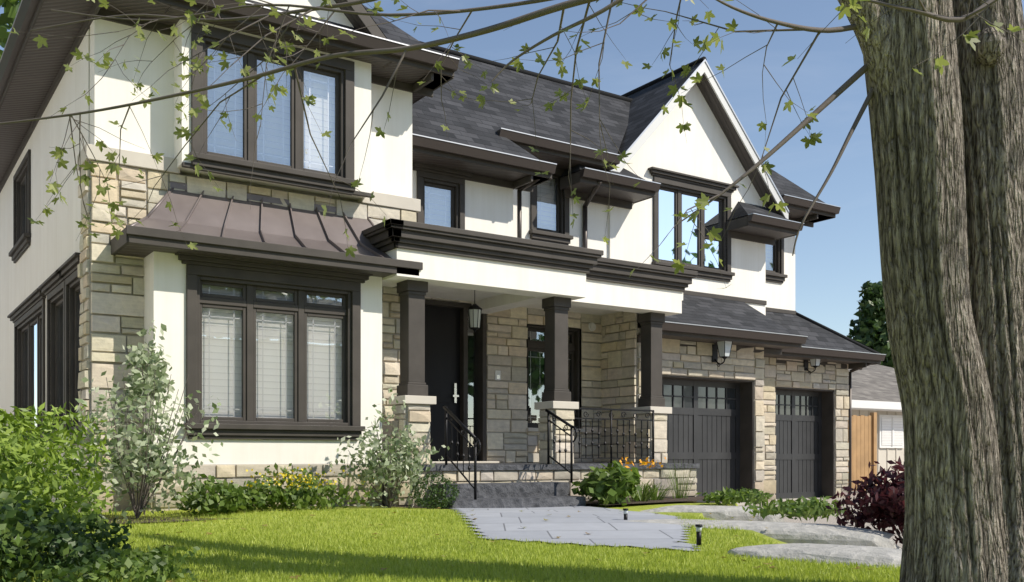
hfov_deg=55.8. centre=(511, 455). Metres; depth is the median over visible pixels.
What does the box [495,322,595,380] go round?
porch doorbell and vent
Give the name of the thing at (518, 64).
maple leaf
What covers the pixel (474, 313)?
porch pendant lantern
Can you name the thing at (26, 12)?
house gutters
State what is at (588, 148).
house drip edges
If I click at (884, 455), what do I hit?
siding
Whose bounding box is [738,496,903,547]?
driveway ground
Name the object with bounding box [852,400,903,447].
white paint
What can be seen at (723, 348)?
garage lantern
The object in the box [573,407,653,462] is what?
porch railing
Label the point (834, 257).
sky
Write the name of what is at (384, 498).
house stone backing
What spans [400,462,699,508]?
porch steps
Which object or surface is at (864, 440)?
wooden fence
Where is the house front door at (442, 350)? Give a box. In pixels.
[425,305,478,460]
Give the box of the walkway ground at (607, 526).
[455,506,700,550]
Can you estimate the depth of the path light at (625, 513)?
9.09 m
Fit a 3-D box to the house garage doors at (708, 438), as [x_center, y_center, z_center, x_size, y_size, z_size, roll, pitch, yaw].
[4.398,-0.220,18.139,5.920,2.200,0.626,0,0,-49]
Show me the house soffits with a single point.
(32, 80)
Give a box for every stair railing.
[443,405,480,499]
[545,409,576,482]
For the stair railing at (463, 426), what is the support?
on the porch steps
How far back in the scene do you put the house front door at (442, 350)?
14.66 m
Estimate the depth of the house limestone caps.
11.90 m
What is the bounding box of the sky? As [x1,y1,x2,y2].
[0,0,1023,337]
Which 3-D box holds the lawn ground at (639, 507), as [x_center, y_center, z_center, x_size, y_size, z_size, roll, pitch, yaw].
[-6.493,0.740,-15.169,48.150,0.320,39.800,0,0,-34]
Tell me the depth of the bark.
4.38 m
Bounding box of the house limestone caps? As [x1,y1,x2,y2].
[77,144,671,463]
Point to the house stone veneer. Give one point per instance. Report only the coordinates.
(513, 441)
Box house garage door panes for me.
[664,385,817,415]
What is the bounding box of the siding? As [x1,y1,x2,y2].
[852,410,903,483]
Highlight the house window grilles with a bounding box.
[202,50,771,422]
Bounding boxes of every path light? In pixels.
[623,508,627,519]
[695,524,702,544]
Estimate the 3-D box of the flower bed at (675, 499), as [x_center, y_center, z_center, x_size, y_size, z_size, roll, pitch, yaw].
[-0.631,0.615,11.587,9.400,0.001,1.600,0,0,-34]
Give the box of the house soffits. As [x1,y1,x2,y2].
[0,0,868,363]
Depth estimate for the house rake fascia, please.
17.34 m
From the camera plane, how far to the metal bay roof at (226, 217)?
11.18 m
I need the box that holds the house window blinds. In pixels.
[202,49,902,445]
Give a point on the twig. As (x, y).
(840, 90)
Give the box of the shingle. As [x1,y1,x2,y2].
[848,364,900,401]
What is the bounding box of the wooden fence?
[852,412,876,490]
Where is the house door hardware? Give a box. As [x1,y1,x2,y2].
[452,383,458,402]
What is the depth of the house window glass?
17.21 m
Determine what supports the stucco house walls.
on the ground
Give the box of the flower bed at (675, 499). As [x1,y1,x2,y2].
[95,496,703,523]
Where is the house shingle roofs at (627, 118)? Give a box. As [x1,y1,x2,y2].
[246,0,880,353]
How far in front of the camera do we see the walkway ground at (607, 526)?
8.48 m
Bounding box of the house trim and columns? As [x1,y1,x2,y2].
[0,0,880,496]
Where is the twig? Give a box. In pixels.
[0,0,1022,541]
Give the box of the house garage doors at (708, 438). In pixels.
[662,379,821,502]
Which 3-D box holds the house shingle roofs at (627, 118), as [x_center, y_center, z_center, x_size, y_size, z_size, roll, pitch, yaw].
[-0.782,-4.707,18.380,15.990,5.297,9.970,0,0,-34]
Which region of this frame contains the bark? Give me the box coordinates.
[838,0,1023,581]
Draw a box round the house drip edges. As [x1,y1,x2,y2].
[0,0,885,354]
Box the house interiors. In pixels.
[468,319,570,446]
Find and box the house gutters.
[0,0,885,492]
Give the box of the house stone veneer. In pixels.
[77,161,848,512]
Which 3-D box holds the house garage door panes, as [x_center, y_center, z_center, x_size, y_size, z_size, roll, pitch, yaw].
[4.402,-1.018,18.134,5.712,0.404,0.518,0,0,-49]
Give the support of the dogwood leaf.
attached to the twig
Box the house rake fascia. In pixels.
[612,62,787,218]
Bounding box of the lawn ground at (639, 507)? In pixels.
[14,502,898,581]
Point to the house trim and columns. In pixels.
(538, 248)
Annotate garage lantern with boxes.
[712,341,732,366]
[804,359,820,373]
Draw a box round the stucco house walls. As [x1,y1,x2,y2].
[0,0,794,513]
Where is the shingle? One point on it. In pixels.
(876, 382)
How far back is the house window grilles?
11.31 m
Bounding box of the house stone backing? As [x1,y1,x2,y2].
[82,160,847,510]
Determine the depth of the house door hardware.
14.75 m
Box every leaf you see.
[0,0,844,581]
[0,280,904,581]
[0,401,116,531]
[10,0,1023,576]
[63,320,449,520]
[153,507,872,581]
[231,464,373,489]
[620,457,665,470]
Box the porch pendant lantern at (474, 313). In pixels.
[467,290,481,331]
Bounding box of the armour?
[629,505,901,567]
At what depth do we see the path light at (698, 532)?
6.99 m
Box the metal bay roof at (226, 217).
[131,181,391,258]
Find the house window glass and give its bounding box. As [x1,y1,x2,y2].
[22,182,719,428]

